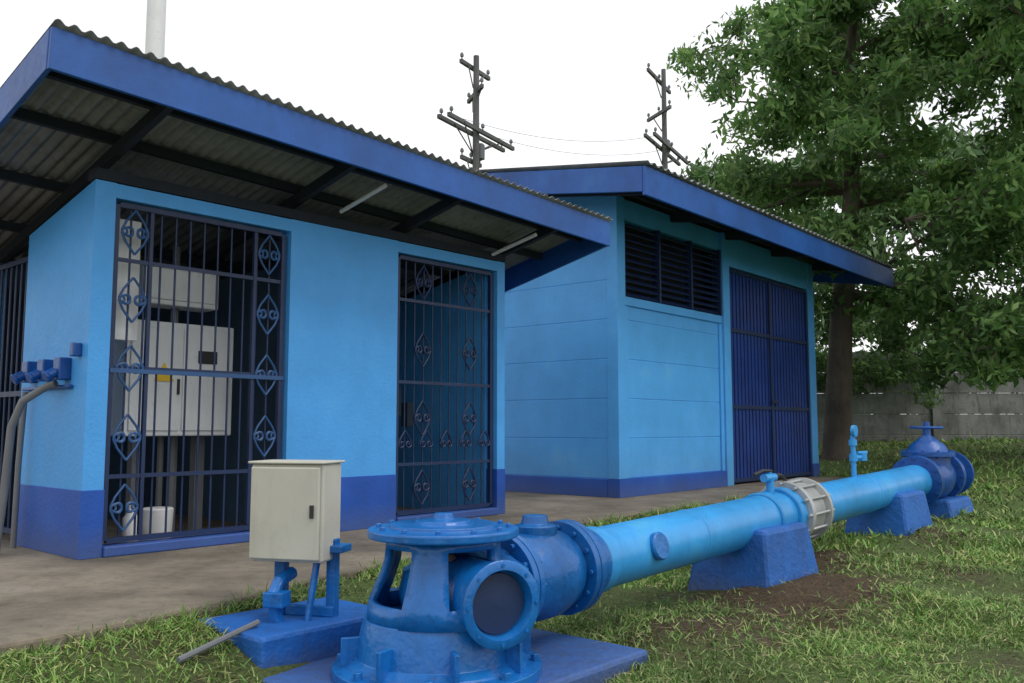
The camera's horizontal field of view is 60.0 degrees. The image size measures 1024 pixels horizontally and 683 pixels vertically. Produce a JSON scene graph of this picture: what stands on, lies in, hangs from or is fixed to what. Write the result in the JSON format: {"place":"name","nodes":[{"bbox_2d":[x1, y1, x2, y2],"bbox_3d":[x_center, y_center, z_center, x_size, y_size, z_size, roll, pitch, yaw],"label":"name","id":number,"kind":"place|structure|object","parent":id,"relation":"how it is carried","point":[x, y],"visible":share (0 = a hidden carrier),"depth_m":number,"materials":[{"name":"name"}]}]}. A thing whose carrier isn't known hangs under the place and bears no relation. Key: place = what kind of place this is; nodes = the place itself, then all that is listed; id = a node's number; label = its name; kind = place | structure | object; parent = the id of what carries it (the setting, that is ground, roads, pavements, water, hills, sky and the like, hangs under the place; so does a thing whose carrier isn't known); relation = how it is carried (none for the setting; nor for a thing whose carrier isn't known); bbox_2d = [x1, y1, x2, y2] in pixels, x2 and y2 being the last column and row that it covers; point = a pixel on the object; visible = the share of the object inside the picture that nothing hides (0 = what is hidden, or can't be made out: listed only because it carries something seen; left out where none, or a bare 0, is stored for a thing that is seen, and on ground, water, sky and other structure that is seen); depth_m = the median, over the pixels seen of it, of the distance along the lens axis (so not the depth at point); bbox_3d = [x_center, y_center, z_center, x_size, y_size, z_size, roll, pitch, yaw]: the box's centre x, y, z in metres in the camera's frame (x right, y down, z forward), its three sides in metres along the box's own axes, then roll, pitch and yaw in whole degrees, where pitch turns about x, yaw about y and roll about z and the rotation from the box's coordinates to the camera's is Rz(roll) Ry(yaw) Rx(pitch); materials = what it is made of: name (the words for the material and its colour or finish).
{"place":"outdoors","nodes":[
{"label":"outdoors","id":0,"kind":"place"},
{"bbox_2d":[0,476,843,655],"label":"pavement","id":1,"kind":"structure","parent":0,"point":[43,595],"depth_m":5.14,"materials":[{"name":"concrete"}]},
{"bbox_2d":[0,261,278,526],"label":"interior walls","id":2,"kind":"structure","parent":1,"relation":"on","point":[232,438],"depth_m":8.09,"materials":[{"name":"paint"}]},
{"bbox_2d":[122,505,173,541],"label":"plastic containers","id":3,"kind":"object","parent":1,"relation":"on","point":[158,519],"visible":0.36,"depth_m":6.41,"materials":[{"name":"white plastic"}]},
{"bbox_2d":[125,246,204,531],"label":"cabinet supports","id":4,"kind":"object","parent":1,"relation":"on","point":[131,467],"visible":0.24,"depth_m":7.07,"materials":[{"name":"grey metal"}]},
{"bbox_2d":[111,265,233,435],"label":"electrical cabinets","id":5,"kind":"object","parent":4,"relation":"attached to","point":[117,393],"visible":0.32,"depth_m":6.88,"materials":[{"name":"grey metal"}]},
{"bbox_2d":[128,267,230,430],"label":"cabinet doors","id":6,"kind":"structure","parent":5,"relation":"attached to","point":[164,356],"depth_m":6.95,"materials":[{"name":"grey metal"}]},
{"bbox_2d":[154,363,173,380],"bbox_3d":[-2.668,0.234,6.807,0.008,0.140,0.160,-5,-7,41],"label":"warning sticker","id":7,"kind":"object","parent":6,"relation":"attached to","point":[163,377],"visible":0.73,"depth_m":6.80,"materials":[{"name":"yellow plastic"}]},
{"bbox_2d":[177,351,217,394],"bbox_3d":[-2.485,0.248,7.012,0.010,0.350,0.330,-5,-7,41],"label":"cabinet handle and label","id":8,"kind":"object","parent":6,"relation":"attached to","point":[207,357],"visible":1,"depth_m":7.07,"materials":[{"name":"black plastic"}]},
{"bbox_2d":[0,179,504,510],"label":"walls","id":9,"kind":"structure","parent":1,"relation":"on","point":[339,396],"depth_m":7.23,"materials":[{"name":"blue paint"}]},
{"bbox_2d":[0,256,27,533],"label":"side iron gate","id":10,"kind":"structure","parent":9,"relation":"attached to","point":[15,393],"depth_m":6.85,"materials":[{"name":"blue metal"}]},
{"bbox_2d":[0,380,57,548],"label":"cable conduits","id":11,"kind":"object","parent":9,"relation":"attached to","point":[19,412],"visible":0.99,"depth_m":5.97,"materials":[{"name":"grey plastic"}]},
{"bbox_2d":[10,342,81,390],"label":"industrial socket outlets","id":12,"kind":"object","parent":9,"relation":"attached to","point":[46,370],"visible":1,"depth_m":5.99,"materials":[{"name":"blue plastic"}]},
{"bbox_2d":[115,219,141,340],"bbox_3d":[-2.715,-0.432,6.207,0.030,0.850,0.210,-5,-7,41],"label":"open meter panel door","id":13,"kind":"structure","parent":9,"relation":"attached to","point":[120,323],"depth_m":6.21,"materials":[{"name":"grey metal"}]},
{"bbox_2d":[102,202,285,543],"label":"entrance iron gate","id":14,"kind":"structure","parent":9,"relation":"attached to","point":[150,264],"depth_m":6.39,"materials":[{"name":"blue metal"}]},
{"bbox_2d":[109,210,280,531],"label":"entrance iron gate scrolls","id":15,"kind":"object","parent":14,"relation":"attached to","point":[141,365],"visible":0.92,"depth_m":6.12,"materials":[{"name":"blue metal"}]},
{"bbox_2d":[109,368,283,379],"bbox_3d":[-2.248,0.240,6.457,0.016,0.030,1.360,-5,-7,41],"label":"gate latch bar","id":16,"kind":"object","parent":14,"relation":"attached to","point":[160,372],"visible":1,"depth_m":6.39,"materials":[{"name":"blue metal"}]},
{"bbox_2d":[88,167,504,261],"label":"wall plate beam","id":17,"kind":"structure","parent":9,"relation":"on","point":[131,180],"depth_m":6.94,"materials":[{"name":"wood"}]},
{"bbox_2d":[0,71,581,301],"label":"roof purlins and rafters","id":18,"kind":"object","parent":17,"relation":"on","point":[136,133],"visible":0.46,"depth_m":6.91,"materials":[{"name":"metal"}]},
{"bbox_2d":[0,28,607,291],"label":"side fascias","id":19,"kind":"object","parent":18,"relation":"attached to","point":[26,78],"visible":0.64,"depth_m":5.43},
{"bbox_2d":[0,19,612,295],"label":"corrugated roof","id":20,"kind":"structure","parent":18,"relation":"on","point":[40,151],"depth_m":6.81,"materials":[{"name":"metal"}]},
{"bbox_2d":[47,26,609,245],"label":"front fascia","id":21,"kind":"structure","parent":20,"relation":"attached to","point":[89,60],"depth_m":6.16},
{"bbox_2d":[340,183,536,255],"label":"fluorescent tubes","id":22,"kind":"object","parent":18,"relation":"attached to","point":[367,196],"visible":1,"depth_m":7.30,"materials":[{"name":"white glass"}]},
{"bbox_2d":[396,255,492,514],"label":"second iron gate","id":23,"kind":"structure","parent":9,"relation":"attached to","point":[489,459],"depth_m":8.32,"materials":[{"name":"blue metal"}]},
{"bbox_2d":[398,266,489,504],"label":"second iron gate scrolls","id":24,"kind":"object","parent":23,"relation":"attached to","point":[474,421],"visible":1,"depth_m":8.20,"materials":[{"name":"blue metal"}]},
{"bbox_2d":[16,469,504,559],"bbox_3d":[-2.358,1.408,8.051,2.506,0.440,4.082,-5,-7,41],"label":"painted skirting","id":25,"kind":"object","parent":1,"relation":"on","point":[67,523],"visible":0.54,"depth_m":6.17,"materials":[{"name":"blue paint"}]},
{"bbox_2d":[102,507,497,557],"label":"thresholds","id":26,"kind":"object","parent":1,"relation":"on","point":[158,545],"visible":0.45,"depth_m":6.29,"materials":[{"name":"blue paint"}]},
{"bbox_2d":[505,197,719,478],"bbox_3d":[-0.276,0.326,13.927,6.314,3.720,2.694,-5,-7,40],"label":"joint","id":27,"kind":"object","parent":1,"relation":"on","point":[598,398],"visible":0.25,"depth_m":11.55,"materials":[{"name":"blue paint"}]},
{"bbox_2d":[505,196,818,478],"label":"panel walls","id":28,"kind":"structure","parent":1,"relation":"on","point":[560,448],"depth_m":11.60,"materials":[{"name":"blue paint"}]},
{"bbox_2d":[625,227,703,311],"bbox_3d":[2.005,-0.928,12.272,0.022,1.300,2.650,-5,-7,40],"label":"vent backing","id":29,"kind":"object","parent":28,"relation":"attached to","point":[662,265],"depth_m":12.40,"materials":[{"name":"black"}]},
{"bbox_2d":[488,166,882,284],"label":"gable fascias","id":30,"kind":"object","parent":28,"relation":"attached to","point":[602,180],"visible":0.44,"depth_m":10.42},
{"bbox_2d":[474,160,893,267],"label":"corrugated roof","id":31,"kind":"structure","parent":30,"relation":"on","point":[647,163],"depth_m":11.34,"materials":[{"name":"metal"}]},
{"bbox_2d":[642,166,893,287],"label":"eave fascias","id":32,"kind":"object","parent":30,"relation":"attached to","point":[668,189],"visible":0.52,"depth_m":11.79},
{"bbox_2d":[547,192,847,273],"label":"roof purlins","id":33,"kind":"object","parent":28,"relation":"attached to","point":[679,215],"visible":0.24,"depth_m":12.89,"materials":[{"name":"metal"}]},
{"bbox_2d":[729,272,809,478],"bbox_3d":[4.167,0.610,14.317,0.035,3.170,3.075,-5,-7,40],"label":"corrugated metal door","id":34,"kind":"structure","parent":28,"relation":"attached to","point":[752,437],"depth_m":14.19,"materials":[{"name":"blue metal"}]},
{"bbox_2d":[729,268,812,482],"bbox_3d":[4.186,0.591,14.273,0.048,3.200,3.060,-5,-7,40],"label":"door frame and bolts","id":35,"kind":"object","parent":34,"relation":"attached to","point":[772,408],"visible":0.7,"depth_m":14.35,"materials":[{"name":"blue metal"}]},
{"bbox_2d":[505,463,819,497],"bbox_3d":[0.884,2.199,15.113,6.430,0.220,6.340,-5,-7,40],"label":"painted skirting","id":36,"kind":"object","parent":1,"relation":"on","point":[626,488],"visible":0.66,"depth_m":11.33,"materials":[{"name":"blue paint"}]},
{"bbox_2d":[606,196,733,485],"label":"pilasters and sill","id":37,"kind":"object","parent":1,"relation":"on","point":[618,300],"visible":0.83,"depth_m":10.99,"materials":[{"name":"blue paint"}]},
{"bbox_2d":[624,219,721,315],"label":"louvre vents","id":38,"kind":"object","parent":37,"relation":"on","point":[657,268],"visible":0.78,"depth_m":12.12,"materials":[{"name":"metal"}]},
{"bbox_3d":[-1.726,0.721,9.051,0.415,1.400,0.700,-5,-7,41],"label":"switchboard","id":39,"kind":"object","parent":1,"relation":"on","visible":0},
{"bbox_2d":[399,387,414,426],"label":"breaker boxes","id":40,"kind":"object","parent":39,"relation":"attached to","point":[408,414],"visible":0.48,"depth_m":8.94,"materials":[{"name":"grey metal"}]},
{"bbox_2d":[0,434,1023,682],"bbox_3d":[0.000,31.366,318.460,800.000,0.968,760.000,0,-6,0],"label":"ground","id":41,"kind":"structure","parent":0,"point":[804,590],"depth_m":4.95,"materials":[{"name":"green plant"}]},
{"bbox_2d":[145,0,166,58],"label":"white standpipe","id":42,"kind":"object","parent":41,"relation":"on","point":[155,27],"depth_m":10.62,"materials":[{"name":"metal"}]},
{"bbox_2d":[176,619,259,663],"bbox_3d":[-1.255,1.284,3.814,0.028,0.094,0.456,-3,-6,28],"label":"steel bar","id":43,"kind":"object","parent":41,"relation":"on","point":[211,644],"visible":1,"depth_m":3.79,"materials":[{"name":"grey metal"}]},
{"bbox_2d":[200,459,367,667],"bbox_3d":[-1.030,1.098,4.295,0.560,1.037,0.780,-5,-7,41],"label":"control box on stand","id":44,"kind":"object","parent":41,"relation":"on","point":[295,511],"visible":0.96,"depth_m":4.17,"materials":[{"name":"beige metal"}]},
{"bbox_2d":[248,459,344,560],"bbox_3d":[-1.046,0.807,4.299,0.400,0.457,0.244,-1,-6,14],"label":"enclosure door","id":45,"kind":"structure","parent":44,"relation":"in","point":[281,528],"depth_m":4.18,"materials":[{"name":"beige metal"}]},
{"bbox_2d":[263,512,647,682],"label":"pump discharge head","id":46,"kind":"object","parent":41,"relation":"on","point":[469,600],"visible":1,"depth_m":3.66},
{"bbox_2d":[437,52,514,169],"bbox_3d":[-1.089,-2.412,24.511,1.054,11.200,3.400,-3,-6,30],"label":"utility pole","id":47,"kind":"object","parent":41,"relation":"on","point":[476,155],"visible":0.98,"depth_m":24.66,"materials":[{"name":"grey wood"}]},
{"bbox_2d":[643,63,688,168],"bbox_3d":[5.300,-2.865,30.756,1.207,13.300,3.800,-3,-6,28],"label":"utility pole","id":48,"kind":"object","parent":41,"relation":"on","point":[665,148],"visible":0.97,"depth_m":30.80,"materials":[{"name":"grey wood"}]},
{"bbox_2d":[465,119,659,154],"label":"power lines","id":49,"kind":"object","parent":48,"relation":"attached to","point":[561,139],"visible":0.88,"depth_m":27.00,"materials":[{"name":"black rubber"}]},
{"bbox_2d":[587,425,973,591],"bbox_3d":[2.550,1.310,7.163,0.652,1.266,6.678,-5,-7,41],"label":"water pipeline","id":50,"kind":"object","parent":41,"relation":"on","point":[767,533],"visible":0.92,"depth_m":5.95,"materials":[{"name":"blue metal"}]},
{"bbox_2d":[892,422,973,504],"bbox_3d":[4.426,1.269,9.336,0.520,0.843,1.281,-5,-7,41],"label":"gate valve","id":51,"kind":"object","parent":50,"relation":"attached to","point":[951,472],"visible":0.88,"depth_m":9.05,"materials":[{"name":"blue metal"}]},
{"bbox_2d":[681,144,894,349],"bbox_3d":[8.164,-1.609,31.142,8.265,10.473,8.318,0,-6,0],"label":"background tree","id":52,"kind":"object","parent":41,"relation":"on","point":[696,178],"visible":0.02,"depth_m":30.81,"materials":[{"name":"green plant"}]},
{"bbox_2d":[666,0,1023,459],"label":"neem tree","id":53,"kind":"object","parent":41,"relation":"on","point":[804,101],"visible":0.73,"depth_m":16.91,"materials":[{"name":"green plant"}]},
{"bbox_2d":[753,66,1021,351],"bbox_3d":[11.174,-2.281,27.660,10.295,11.143,10.385,0,-6,0],"label":"background tree","id":54,"kind":"object","parent":41,"relation":"on","point":[964,147],"visible":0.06,"depth_m":25.84,"materials":[{"name":"green plant"}]},
{"bbox_2d":[814,288,1021,372],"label":"background shrubs","id":55,"kind":"object","parent":41,"relation":"on","point":[819,332],"visible":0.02,"depth_m":23.65,"materials":[{"name":"green plant"}]},
{"bbox_2d":[816,352,1023,443],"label":"concrete panel fence","id":56,"kind":"object","parent":41,"relation":"on","point":[964,412],"visible":0.18,"depth_m":19.89,"materials":[{"name":"grey concrete"}]},
{"bbox_2d":[815,319,946,408],"bbox_3d":[7.835,0.856,19.713,6.201,2.803,1.327,0,-6,0],"label":"fence creeper","id":57,"kind":"object","parent":56,"relation":"attached to","point":[890,375],"visible":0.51,"depth_m":19.66,"materials":[{"name":"green plant"}]},
{"bbox_2d":[843,0,1023,393],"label":"neem tree","id":58,"kind":"object","parent":41,"relation":"on","point":[991,349],"visible":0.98,"depth_m":14.48,"materials":[{"name":"green plant"}]},
{"bbox_2d":[919,75,1023,316],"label":"background tree","id":59,"kind":"object","parent":41,"relation":"on","point":[999,108],"depth_m":25.68,"materials":[{"name":"green plant"}]},
{"bbox_2d":[0,0,1023,351],"label":"sky","id":60,"kind":"structure","parent":0,"point":[566,70],"materials":[{"name":"white"}]}
]}

